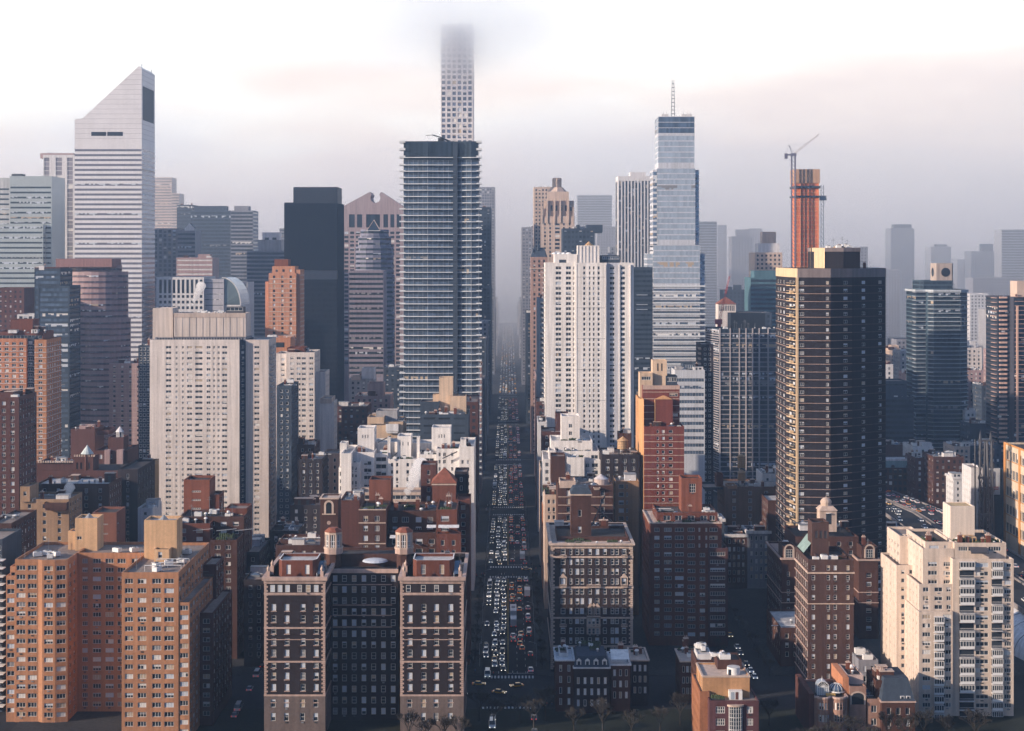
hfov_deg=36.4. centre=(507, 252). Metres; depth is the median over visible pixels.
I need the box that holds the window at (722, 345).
[721,344,775,346]
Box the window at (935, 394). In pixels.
[934,393,959,395]
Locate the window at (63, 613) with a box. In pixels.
[56,611,65,615]
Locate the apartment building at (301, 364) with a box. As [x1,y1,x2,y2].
[276,346,328,514]
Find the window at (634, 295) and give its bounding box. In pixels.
[634,295,651,296]
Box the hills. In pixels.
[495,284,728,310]
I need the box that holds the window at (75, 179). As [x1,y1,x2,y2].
[75,179,141,180]
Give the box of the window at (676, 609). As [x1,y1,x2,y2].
[675,608,683,611]
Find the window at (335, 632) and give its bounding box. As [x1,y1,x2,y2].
[333,630,337,636]
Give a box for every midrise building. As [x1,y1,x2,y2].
[886,345,899,363]
[886,361,892,378]
[886,379,913,442]
[886,439,902,454]
[893,347,905,378]
[899,369,905,380]
[903,437,932,454]
[904,449,923,501]
[922,449,963,508]
[943,438,969,462]
[959,438,1001,484]
[960,417,985,440]
[963,408,975,419]
[967,340,981,369]
[967,367,982,407]
[972,381,985,419]
[983,348,985,381]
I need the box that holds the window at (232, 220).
[231,219,252,221]
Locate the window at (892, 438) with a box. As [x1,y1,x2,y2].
[886,437,912,439]
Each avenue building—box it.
[467,395,478,531]
[479,186,496,374]
[479,206,491,415]
[479,319,489,434]
[479,336,486,451]
[479,361,481,493]
[482,373,485,470]
[495,297,497,354]
[495,308,495,370]
[498,302,498,334]
[517,302,518,334]
[519,297,520,357]
[521,226,532,384]
[525,310,529,423]
[533,183,550,247]
[534,369,535,475]
[535,397,543,509]
[536,294,543,396]
[537,416,548,531]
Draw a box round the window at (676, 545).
[675,544,683,547]
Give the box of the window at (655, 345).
[654,344,695,346]
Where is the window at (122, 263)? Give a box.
[121,262,141,264]
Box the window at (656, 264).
[654,262,699,266]
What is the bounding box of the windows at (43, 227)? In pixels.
[43,227,44,263]
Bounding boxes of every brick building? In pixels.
[0,510,36,554]
[20,482,81,544]
[37,443,154,541]
[39,472,121,513]
[71,420,115,457]
[94,427,138,463]
[244,565,269,666]
[246,533,269,575]
[267,332,294,352]
[270,514,305,565]
[276,526,319,557]
[290,495,319,533]
[297,437,319,495]
[298,451,330,496]
[319,494,341,552]
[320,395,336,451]
[324,449,339,493]
[341,490,364,546]
[367,408,405,438]
[541,411,567,459]
[550,452,612,521]
[598,436,638,483]
[613,470,638,614]
[617,428,630,447]
[702,454,775,527]
[761,493,775,540]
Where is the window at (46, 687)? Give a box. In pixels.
[44,685,52,689]
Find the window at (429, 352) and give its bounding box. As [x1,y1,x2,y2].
[428,351,452,355]
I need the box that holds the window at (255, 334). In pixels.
[254,333,264,335]
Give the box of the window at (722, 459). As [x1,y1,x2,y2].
[721,458,775,460]
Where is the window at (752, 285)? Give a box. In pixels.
[751,284,775,286]
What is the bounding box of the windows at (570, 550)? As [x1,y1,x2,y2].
[569,549,613,643]
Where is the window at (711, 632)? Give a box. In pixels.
[710,631,724,634]
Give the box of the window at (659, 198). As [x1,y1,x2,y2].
[657,196,694,200]
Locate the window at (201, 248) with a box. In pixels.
[201,248,230,249]
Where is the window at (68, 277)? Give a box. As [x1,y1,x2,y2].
[60,276,71,279]
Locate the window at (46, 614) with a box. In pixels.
[44,612,52,616]
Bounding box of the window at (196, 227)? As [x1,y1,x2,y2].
[194,226,230,228]
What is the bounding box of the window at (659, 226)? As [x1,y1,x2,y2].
[657,224,694,228]
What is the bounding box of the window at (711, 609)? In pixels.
[710,608,724,610]
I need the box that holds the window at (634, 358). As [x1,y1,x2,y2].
[634,358,651,359]
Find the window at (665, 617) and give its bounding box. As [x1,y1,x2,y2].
[664,616,671,619]
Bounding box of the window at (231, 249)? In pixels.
[231,249,252,250]
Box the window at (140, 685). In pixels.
[138,683,145,687]
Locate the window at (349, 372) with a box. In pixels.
[349,372,382,373]
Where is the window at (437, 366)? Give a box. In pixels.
[428,364,452,368]
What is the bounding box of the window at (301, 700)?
[300,699,304,706]
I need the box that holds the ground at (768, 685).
[0,323,1023,730]
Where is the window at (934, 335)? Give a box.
[934,335,959,336]
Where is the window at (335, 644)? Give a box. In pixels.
[333,642,337,647]
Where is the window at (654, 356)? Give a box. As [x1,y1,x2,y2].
[654,356,695,357]
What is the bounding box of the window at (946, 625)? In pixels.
[943,623,950,627]
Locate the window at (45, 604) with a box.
[44,603,52,606]
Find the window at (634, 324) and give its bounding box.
[634,324,651,325]
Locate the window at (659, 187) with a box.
[657,185,694,189]
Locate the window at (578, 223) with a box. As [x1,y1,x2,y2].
[578,223,611,224]
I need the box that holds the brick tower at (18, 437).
[0,388,36,514]
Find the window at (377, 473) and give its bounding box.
[376,472,385,475]
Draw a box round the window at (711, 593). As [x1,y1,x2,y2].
[710,592,724,595]
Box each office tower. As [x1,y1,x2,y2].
[0,174,64,286]
[40,151,74,258]
[56,259,130,444]
[75,66,154,360]
[155,177,176,227]
[155,228,183,307]
[172,193,183,227]
[177,203,196,229]
[177,223,200,257]
[191,206,230,277]
[231,206,257,281]
[247,232,283,336]
[280,228,283,239]
[284,187,343,404]
[344,192,402,400]
[349,270,386,380]
[355,220,394,364]
[616,172,649,266]
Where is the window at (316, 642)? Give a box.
[314,638,318,644]
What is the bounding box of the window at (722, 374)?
[721,373,775,375]
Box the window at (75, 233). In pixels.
[75,233,141,234]
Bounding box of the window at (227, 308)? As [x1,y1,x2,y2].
[226,307,242,310]
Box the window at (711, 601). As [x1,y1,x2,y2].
[710,600,724,602]
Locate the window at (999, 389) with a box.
[998,388,1008,390]
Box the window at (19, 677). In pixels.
[17,675,24,679]
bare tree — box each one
[395,709,420,730]
[413,717,435,730]
[429,715,453,730]
[447,715,471,730]
[465,689,490,720]
[467,654,480,668]
[471,627,481,635]
[471,636,480,649]
[473,613,480,624]
[475,585,482,593]
[478,697,506,720]
[506,691,534,723]
[521,698,546,727]
[530,577,540,584]
[531,591,542,603]
[531,685,557,720]
[534,618,544,633]
[565,707,585,730]
[589,696,615,730]
[620,708,645,730]
[650,706,668,730]
[669,692,691,725]
[759,699,778,725]
[791,728,808,730]
[808,725,826,730]
[821,720,842,730]
[841,714,865,730]
[859,725,878,730]
[878,711,901,730]
[894,715,920,730]
[908,708,938,730]
[936,714,954,730]
[958,708,990,730]
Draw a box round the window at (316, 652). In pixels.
[314,650,318,655]
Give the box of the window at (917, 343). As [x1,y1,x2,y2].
[916,342,925,344]
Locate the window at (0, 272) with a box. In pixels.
[0,272,33,273]
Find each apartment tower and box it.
[0,319,61,461]
[34,263,71,318]
[38,285,80,457]
[109,353,137,444]
[138,337,150,458]
[150,306,275,537]
[277,379,298,521]
[542,242,633,447]
[696,342,712,505]
[705,312,775,494]
[776,237,885,607]
[794,518,854,678]
[905,263,968,450]
[986,281,1023,483]
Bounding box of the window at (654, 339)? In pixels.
[654,339,699,340]
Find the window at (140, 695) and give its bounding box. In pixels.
[138,693,145,697]
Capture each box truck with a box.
[510,615,516,626]
[520,551,524,559]
[524,587,529,596]
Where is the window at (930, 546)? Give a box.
[929,545,938,547]
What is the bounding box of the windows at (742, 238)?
[739,238,751,287]
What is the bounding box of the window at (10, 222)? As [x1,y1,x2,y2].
[10,222,50,223]
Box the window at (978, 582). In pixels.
[976,580,987,584]
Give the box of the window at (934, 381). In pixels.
[934,381,959,382]
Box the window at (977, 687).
[976,686,987,689]
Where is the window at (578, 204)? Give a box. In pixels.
[578,204,611,204]
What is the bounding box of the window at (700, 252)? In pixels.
[700,252,716,253]
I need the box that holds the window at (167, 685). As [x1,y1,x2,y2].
[164,683,173,687]
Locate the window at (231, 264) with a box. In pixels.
[231,264,246,265]
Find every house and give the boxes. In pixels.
[539,460,541,565]
[541,494,542,587]
[542,481,555,608]
[717,512,725,541]
[724,525,748,587]
[741,519,771,587]
[767,598,794,665]
[886,521,903,544]
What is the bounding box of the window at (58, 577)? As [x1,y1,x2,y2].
[56,575,65,579]
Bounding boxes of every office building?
[0,287,33,330]
[156,276,249,311]
[176,254,218,277]
[243,282,253,336]
[337,397,370,448]
[349,367,375,401]
[355,381,392,413]
[383,364,402,415]
[420,376,469,441]
[561,225,602,253]
[634,267,652,447]
[670,362,704,503]
[715,297,735,326]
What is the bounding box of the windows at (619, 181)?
[619,181,646,266]
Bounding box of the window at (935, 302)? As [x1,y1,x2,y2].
[934,301,959,303]
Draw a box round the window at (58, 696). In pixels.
[56,694,65,698]
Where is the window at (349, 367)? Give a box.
[349,367,382,368]
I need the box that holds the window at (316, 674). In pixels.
[314,672,318,678]
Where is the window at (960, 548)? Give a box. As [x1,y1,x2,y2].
[959,547,967,550]
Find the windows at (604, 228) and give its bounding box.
[604,228,615,253]
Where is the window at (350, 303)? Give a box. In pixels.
[349,302,382,304]
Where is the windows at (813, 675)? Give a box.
[796,552,829,678]
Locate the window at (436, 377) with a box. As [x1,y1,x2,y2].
[428,376,439,380]
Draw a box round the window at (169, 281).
[168,280,170,292]
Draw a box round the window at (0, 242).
[0,242,41,243]
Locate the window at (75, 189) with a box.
[75,189,141,190]
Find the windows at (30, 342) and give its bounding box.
[29,341,59,457]
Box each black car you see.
[500,665,505,670]
[743,660,749,665]
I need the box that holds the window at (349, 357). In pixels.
[349,357,382,358]
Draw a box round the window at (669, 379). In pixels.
[667,377,675,381]
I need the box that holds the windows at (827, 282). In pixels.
[778,280,880,598]
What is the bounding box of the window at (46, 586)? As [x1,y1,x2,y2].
[44,584,52,588]
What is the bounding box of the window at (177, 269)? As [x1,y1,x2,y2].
[177,269,211,269]
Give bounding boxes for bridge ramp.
[886,490,1023,613]
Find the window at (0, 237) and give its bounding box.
[0,237,41,238]
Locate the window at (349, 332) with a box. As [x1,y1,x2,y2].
[349,332,382,333]
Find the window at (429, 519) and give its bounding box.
[427,517,432,521]
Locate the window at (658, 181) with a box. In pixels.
[657,180,694,183]
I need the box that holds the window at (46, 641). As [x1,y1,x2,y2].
[44,639,52,643]
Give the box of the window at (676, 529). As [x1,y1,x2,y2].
[675,528,683,531]
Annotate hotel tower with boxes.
[529,241,547,453]
[540,178,574,261]
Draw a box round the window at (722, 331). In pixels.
[721,330,775,332]
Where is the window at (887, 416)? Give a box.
[886,415,912,417]
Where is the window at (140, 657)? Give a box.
[138,655,145,659]
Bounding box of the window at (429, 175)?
[428,174,452,178]
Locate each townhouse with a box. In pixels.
[553,639,574,710]
[573,640,610,712]
[606,641,630,710]
[627,643,649,705]
[674,635,692,702]
[691,641,712,708]
[692,650,758,730]
[795,674,847,730]
[831,660,865,730]
[852,646,877,682]
[864,682,879,730]
[866,664,915,730]
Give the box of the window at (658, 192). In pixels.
[657,191,694,194]
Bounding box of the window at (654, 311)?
[654,311,699,312]
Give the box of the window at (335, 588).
[333,586,337,592]
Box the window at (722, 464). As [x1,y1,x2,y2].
[721,463,775,465]
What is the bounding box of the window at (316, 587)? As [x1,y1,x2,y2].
[314,585,318,591]
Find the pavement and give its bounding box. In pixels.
[10,323,1023,730]
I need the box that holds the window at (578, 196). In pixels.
[578,196,611,196]
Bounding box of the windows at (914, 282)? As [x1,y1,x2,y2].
[906,281,952,445]
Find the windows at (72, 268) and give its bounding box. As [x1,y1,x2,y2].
[72,268,129,444]
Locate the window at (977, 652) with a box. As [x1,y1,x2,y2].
[976,651,987,654]
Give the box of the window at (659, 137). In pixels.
[658,136,693,139]
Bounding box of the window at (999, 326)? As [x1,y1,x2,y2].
[998,325,1008,327]
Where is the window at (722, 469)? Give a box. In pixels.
[721,468,772,470]
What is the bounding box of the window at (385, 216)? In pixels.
[383,214,387,226]
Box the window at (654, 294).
[654,294,699,295]
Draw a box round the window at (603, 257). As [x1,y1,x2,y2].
[602,256,618,258]
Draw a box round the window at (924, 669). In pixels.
[922,667,929,671]
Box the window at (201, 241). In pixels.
[201,241,230,242]
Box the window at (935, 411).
[934,410,959,412]
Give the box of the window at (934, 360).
[934,360,959,361]
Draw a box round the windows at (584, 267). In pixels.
[566,266,624,447]
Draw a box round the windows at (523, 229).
[523,229,527,380]
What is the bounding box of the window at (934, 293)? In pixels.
[934,293,959,294]
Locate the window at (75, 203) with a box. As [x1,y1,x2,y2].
[75,203,141,204]
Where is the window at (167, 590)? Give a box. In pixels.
[165,588,173,592]
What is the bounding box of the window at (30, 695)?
[28,693,36,697]
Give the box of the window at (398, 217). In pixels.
[397,214,400,226]
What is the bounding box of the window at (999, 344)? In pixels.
[998,343,1008,345]
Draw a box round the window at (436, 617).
[434,615,438,621]
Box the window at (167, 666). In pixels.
[164,664,173,668]
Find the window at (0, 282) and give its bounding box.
[0,282,33,283]
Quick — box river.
[499,311,516,322]
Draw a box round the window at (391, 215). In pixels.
[390,214,393,226]
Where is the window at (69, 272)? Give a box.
[60,271,71,274]
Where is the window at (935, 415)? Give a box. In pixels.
[934,414,959,416]
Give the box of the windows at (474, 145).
[404,142,477,437]
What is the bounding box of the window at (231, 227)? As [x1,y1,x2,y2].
[231,227,252,228]
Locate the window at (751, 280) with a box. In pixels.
[751,280,775,281]
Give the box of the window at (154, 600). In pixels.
[152,598,160,602]
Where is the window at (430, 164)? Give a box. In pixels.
[428,162,452,166]
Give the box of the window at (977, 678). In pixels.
[976,677,987,680]
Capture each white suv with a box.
[483,646,488,652]
[492,639,497,644]
[492,660,496,666]
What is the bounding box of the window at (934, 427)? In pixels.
[934,427,959,428]
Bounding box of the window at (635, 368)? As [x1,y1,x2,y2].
[634,367,650,369]
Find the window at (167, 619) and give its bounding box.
[164,617,173,621]
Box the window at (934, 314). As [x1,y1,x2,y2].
[934,314,959,315]
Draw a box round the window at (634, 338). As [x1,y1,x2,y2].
[634,338,651,339]
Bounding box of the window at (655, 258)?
[654,257,699,260]
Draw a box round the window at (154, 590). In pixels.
[152,588,160,592]
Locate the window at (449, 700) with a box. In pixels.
[448,699,452,706]
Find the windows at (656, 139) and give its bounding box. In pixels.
[644,137,704,340]
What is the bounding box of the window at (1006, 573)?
[1004,571,1010,575]
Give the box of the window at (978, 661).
[976,659,987,663]
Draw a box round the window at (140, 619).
[138,617,145,621]
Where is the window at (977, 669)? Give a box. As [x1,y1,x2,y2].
[976,668,987,671]
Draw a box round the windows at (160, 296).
[159,295,174,306]
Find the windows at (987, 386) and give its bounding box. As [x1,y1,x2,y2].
[986,385,1003,480]
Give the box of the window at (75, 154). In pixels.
[75,154,141,155]
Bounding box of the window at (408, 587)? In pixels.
[406,585,410,591]
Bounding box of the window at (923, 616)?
[922,615,929,618]
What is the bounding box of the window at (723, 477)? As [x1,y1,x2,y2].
[723,477,755,478]
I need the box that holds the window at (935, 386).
[934,385,959,387]
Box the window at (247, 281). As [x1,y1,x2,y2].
[247,281,266,282]
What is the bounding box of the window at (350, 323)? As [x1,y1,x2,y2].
[349,322,382,324]
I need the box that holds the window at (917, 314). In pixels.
[916,313,925,315]
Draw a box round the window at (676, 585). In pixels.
[675,584,683,587]
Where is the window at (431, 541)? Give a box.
[429,539,434,543]
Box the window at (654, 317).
[654,317,699,318]
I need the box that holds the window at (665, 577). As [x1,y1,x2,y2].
[664,576,671,579]
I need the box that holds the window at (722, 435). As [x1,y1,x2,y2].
[721,434,775,436]
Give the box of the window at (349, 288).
[349,288,382,289]
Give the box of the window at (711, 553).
[710,552,724,555]
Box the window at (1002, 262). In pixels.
[1002,262,1023,263]
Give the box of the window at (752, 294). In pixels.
[751,293,775,295]
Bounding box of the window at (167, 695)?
[164,693,173,697]
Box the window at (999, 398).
[998,397,1008,399]
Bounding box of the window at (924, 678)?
[922,676,929,680]
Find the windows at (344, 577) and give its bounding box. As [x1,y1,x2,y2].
[271,575,452,720]
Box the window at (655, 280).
[654,279,699,282]
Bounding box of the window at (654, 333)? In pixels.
[654,333,699,334]
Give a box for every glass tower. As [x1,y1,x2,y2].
[399,135,481,474]
[644,83,705,373]
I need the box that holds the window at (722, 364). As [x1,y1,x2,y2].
[721,363,775,365]
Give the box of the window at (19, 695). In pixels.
[17,693,24,697]
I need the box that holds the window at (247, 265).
[247,265,273,266]
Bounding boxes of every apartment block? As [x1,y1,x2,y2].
[6,513,231,730]
[180,475,254,658]
[262,527,468,730]
[339,425,475,590]
[359,461,470,664]
[542,413,599,500]
[546,485,634,671]
[642,475,727,645]
[765,497,879,638]
[881,502,1013,717]
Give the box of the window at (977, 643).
[976,642,987,645]
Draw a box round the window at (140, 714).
[138,712,145,716]
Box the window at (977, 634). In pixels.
[976,633,987,636]
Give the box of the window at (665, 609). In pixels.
[664,608,671,611]
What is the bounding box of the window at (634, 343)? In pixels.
[634,343,651,344]
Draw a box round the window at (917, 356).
[916,355,925,357]
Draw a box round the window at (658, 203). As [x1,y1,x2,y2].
[657,202,694,205]
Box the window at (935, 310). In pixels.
[934,309,959,311]
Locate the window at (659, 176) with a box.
[657,174,694,178]
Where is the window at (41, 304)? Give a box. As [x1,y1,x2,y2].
[40,303,67,305]
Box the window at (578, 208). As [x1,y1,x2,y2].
[578,208,611,209]
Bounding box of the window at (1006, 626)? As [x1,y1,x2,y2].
[1004,624,1010,628]
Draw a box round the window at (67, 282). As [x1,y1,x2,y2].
[60,281,71,284]
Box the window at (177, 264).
[177,264,211,265]
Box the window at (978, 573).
[976,571,987,575]
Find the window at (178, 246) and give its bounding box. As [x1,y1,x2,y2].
[178,246,194,247]
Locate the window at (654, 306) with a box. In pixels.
[654,306,699,307]
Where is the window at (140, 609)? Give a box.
[138,607,145,611]
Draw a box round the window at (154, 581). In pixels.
[152,579,160,583]
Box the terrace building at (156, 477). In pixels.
[143,453,158,497]
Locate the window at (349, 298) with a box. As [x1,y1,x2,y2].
[349,298,382,299]
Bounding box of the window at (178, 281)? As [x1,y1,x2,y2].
[177,280,179,292]
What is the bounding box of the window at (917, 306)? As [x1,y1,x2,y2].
[916,305,925,307]
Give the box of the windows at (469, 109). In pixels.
[468,108,471,140]
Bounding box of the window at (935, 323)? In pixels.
[934,322,959,324]
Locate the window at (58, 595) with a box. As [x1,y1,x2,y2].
[56,593,65,597]
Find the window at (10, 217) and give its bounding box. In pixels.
[10,217,50,218]
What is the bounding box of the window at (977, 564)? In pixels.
[976,563,987,566]
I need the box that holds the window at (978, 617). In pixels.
[976,615,987,619]
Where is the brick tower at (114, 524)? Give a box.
[92,507,124,541]
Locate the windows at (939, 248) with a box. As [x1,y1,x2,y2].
[939,248,949,262]
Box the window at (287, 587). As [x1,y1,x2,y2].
[285,585,289,591]
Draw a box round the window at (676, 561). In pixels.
[675,560,683,563]
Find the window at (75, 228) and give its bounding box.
[75,228,141,229]
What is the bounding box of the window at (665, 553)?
[664,552,671,555]
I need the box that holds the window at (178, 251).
[178,251,194,252]
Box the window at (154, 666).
[152,664,160,668]
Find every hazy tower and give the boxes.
[576,195,611,245]
[596,227,615,261]
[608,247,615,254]
[699,221,716,326]
[717,225,726,301]
[720,285,743,310]
[729,229,752,288]
[736,311,771,326]
[744,271,775,326]
[748,228,761,251]
[749,232,781,276]
[854,247,867,266]
[885,224,913,337]
[886,269,899,344]
[887,338,905,348]
[925,244,950,279]
[952,259,964,288]
[965,244,993,276]
[965,277,1023,294]
[967,293,987,346]
[978,309,985,364]
[994,229,1023,277]
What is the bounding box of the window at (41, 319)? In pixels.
[40,318,67,320]
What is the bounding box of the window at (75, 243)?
[75,243,141,244]
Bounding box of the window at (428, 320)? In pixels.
[428,320,452,323]
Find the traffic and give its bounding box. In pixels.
[499,324,516,393]
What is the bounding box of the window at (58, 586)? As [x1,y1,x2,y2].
[56,584,65,588]
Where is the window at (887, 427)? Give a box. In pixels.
[886,426,912,428]
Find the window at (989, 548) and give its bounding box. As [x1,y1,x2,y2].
[988,547,1000,550]
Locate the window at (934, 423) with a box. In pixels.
[934,423,959,424]
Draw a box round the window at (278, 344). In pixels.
[276,342,284,346]
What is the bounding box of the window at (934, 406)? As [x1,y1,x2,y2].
[934,406,959,407]
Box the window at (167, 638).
[164,636,173,640]
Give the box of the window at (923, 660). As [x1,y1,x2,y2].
[922,659,929,662]
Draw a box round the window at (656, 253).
[654,251,699,255]
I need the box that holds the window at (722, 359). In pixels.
[721,358,775,360]
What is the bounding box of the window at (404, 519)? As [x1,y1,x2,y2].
[402,517,408,521]
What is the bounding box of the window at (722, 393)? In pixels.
[721,392,775,394]
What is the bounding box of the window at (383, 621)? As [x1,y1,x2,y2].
[381,619,385,625]
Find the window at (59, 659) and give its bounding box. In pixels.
[56,657,65,661]
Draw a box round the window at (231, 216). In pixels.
[231,216,252,217]
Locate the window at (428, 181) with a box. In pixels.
[428,181,452,185]
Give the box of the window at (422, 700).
[421,699,425,706]
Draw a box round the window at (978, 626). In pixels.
[976,624,987,628]
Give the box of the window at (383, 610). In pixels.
[381,608,385,614]
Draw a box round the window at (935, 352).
[934,351,959,353]
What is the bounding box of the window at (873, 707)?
[871,705,876,711]
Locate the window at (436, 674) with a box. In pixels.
[434,672,438,678]
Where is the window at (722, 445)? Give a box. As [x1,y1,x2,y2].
[721,444,775,446]
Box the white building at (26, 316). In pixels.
[17,313,33,318]
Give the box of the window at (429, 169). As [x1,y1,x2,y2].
[428,168,452,172]
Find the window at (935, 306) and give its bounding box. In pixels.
[934,305,959,307]
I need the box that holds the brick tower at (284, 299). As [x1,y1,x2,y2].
[265,259,304,345]
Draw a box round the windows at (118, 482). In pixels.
[114,482,118,506]
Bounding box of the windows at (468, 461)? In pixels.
[354,434,469,492]
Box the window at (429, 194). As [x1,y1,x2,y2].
[428,193,452,197]
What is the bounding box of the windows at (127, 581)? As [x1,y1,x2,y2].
[7,536,230,730]
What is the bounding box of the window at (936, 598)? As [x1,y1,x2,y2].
[934,596,941,600]
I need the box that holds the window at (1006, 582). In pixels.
[1004,580,1010,584]
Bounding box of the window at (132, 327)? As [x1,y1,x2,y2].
[131,326,141,328]
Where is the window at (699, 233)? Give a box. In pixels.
[699,233,716,234]
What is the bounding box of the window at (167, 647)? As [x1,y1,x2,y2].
[164,645,173,649]
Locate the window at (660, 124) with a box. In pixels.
[658,122,693,126]
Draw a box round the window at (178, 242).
[178,242,194,243]
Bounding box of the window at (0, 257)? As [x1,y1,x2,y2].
[0,257,41,258]
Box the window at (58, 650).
[56,648,65,652]
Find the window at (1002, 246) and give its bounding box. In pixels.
[1002,246,1023,247]
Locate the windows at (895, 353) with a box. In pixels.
[893,352,896,378]
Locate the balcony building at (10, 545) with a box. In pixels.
[0,528,21,711]
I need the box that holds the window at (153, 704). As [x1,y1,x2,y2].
[152,703,160,706]
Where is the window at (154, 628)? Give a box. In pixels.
[152,626,160,630]
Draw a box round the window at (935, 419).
[934,418,959,420]
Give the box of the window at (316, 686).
[314,684,318,690]
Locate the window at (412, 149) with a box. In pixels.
[404,142,427,158]
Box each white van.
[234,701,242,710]
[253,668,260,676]
[484,667,490,676]
[489,717,495,727]
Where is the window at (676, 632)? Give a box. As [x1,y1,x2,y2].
[675,631,683,634]
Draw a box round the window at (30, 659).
[28,657,36,661]
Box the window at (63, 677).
[56,675,65,680]
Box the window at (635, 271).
[634,270,651,272]
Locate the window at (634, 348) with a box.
[634,348,651,349]
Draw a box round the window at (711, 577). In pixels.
[710,576,724,579]
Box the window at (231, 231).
[231,231,252,232]
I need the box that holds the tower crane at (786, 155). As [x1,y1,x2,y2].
[784,134,817,266]
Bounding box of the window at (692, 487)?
[689,484,695,491]
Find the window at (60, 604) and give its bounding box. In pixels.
[56,602,65,606]
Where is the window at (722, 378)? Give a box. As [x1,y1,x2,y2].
[721,377,775,379]
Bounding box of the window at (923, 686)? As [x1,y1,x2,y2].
[922,685,929,688]
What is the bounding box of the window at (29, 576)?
[28,575,36,578]
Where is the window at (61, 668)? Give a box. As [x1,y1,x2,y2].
[56,666,65,670]
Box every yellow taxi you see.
[472,681,485,685]
[492,688,505,694]
[510,682,523,687]
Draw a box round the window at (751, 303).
[751,303,775,304]
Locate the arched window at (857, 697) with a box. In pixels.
[850,691,865,704]
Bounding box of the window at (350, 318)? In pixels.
[349,317,382,319]
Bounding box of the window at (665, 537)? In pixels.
[664,536,671,539]
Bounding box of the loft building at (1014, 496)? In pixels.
[1004,442,1023,556]
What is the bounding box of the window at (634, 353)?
[634,353,651,354]
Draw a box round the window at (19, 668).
[17,666,24,670]
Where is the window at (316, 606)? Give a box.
[314,604,318,610]
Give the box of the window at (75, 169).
[75,169,141,170]
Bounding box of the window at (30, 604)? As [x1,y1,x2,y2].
[28,602,36,606]
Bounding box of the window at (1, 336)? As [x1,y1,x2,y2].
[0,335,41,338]
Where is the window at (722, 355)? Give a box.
[721,354,775,356]
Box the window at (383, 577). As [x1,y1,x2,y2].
[381,575,385,581]
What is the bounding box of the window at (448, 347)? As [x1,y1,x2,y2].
[428,345,452,349]
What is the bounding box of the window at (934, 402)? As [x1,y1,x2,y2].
[934,402,959,403]
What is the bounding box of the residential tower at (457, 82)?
[441,24,473,140]
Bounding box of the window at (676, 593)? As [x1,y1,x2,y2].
[675,592,683,595]
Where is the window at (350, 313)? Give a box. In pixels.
[349,312,382,314]
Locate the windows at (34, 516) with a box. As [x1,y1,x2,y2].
[28,516,34,546]
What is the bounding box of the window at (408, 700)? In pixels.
[407,699,411,706]
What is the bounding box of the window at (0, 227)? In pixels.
[0,227,41,227]
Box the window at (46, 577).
[44,575,52,579]
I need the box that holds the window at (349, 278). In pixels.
[349,278,382,279]
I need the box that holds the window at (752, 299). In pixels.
[751,298,775,300]
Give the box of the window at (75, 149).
[75,149,141,150]
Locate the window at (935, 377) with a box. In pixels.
[934,376,959,378]
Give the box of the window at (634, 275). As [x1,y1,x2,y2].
[634,275,651,276]
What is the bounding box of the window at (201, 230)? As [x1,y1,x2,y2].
[201,230,230,231]
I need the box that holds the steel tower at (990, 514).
[974,431,994,535]
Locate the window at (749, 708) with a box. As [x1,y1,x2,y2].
[747,706,752,712]
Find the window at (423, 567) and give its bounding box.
[421,565,425,573]
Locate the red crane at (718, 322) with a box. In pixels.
[715,277,729,326]
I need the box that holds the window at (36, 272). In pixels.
[35,271,59,273]
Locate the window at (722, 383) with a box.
[721,382,775,384]
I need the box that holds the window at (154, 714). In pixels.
[152,712,160,716]
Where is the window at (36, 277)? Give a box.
[35,276,59,278]
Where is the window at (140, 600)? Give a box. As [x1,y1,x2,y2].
[138,598,145,602]
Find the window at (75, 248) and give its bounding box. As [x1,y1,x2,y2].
[75,248,141,249]
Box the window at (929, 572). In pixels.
[928,571,936,574]
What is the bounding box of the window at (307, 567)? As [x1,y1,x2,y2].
[305,565,309,573]
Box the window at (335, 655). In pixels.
[333,653,337,658]
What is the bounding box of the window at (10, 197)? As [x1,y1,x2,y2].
[10,197,50,197]
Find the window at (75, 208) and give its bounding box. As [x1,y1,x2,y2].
[75,208,141,209]
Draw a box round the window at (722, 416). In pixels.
[721,415,775,417]
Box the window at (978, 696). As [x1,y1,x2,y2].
[976,694,987,698]
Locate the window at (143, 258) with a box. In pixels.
[142,257,154,259]
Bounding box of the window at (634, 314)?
[634,314,651,315]
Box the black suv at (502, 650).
[500,647,504,653]
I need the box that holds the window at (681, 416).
[680,415,703,417]
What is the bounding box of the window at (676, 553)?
[675,552,683,555]
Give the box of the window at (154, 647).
[152,645,160,649]
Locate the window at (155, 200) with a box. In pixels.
[155,200,170,201]
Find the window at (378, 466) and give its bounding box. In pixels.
[376,464,385,468]
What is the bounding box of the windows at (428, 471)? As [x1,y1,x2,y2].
[375,470,464,552]
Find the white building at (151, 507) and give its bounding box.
[138,498,161,541]
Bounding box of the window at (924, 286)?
[924,286,951,287]
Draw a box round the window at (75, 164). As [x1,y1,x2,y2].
[75,164,141,165]
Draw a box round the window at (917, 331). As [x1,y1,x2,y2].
[916,330,925,332]
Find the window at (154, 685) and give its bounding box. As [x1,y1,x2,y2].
[152,683,160,687]
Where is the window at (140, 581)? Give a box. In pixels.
[138,579,145,583]
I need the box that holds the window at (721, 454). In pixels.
[721,454,775,455]
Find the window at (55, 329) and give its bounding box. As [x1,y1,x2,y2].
[46,328,67,330]
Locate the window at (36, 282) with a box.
[35,281,59,283]
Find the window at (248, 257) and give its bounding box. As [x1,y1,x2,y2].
[247,256,283,258]
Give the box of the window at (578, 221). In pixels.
[578,221,611,221]
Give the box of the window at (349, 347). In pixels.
[349,347,382,348]
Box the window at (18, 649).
[17,648,24,651]
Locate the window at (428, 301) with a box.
[428,301,452,304]
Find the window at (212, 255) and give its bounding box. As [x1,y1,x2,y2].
[212,255,230,256]
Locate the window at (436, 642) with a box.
[434,638,438,644]
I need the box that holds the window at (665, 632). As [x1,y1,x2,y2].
[664,631,671,634]

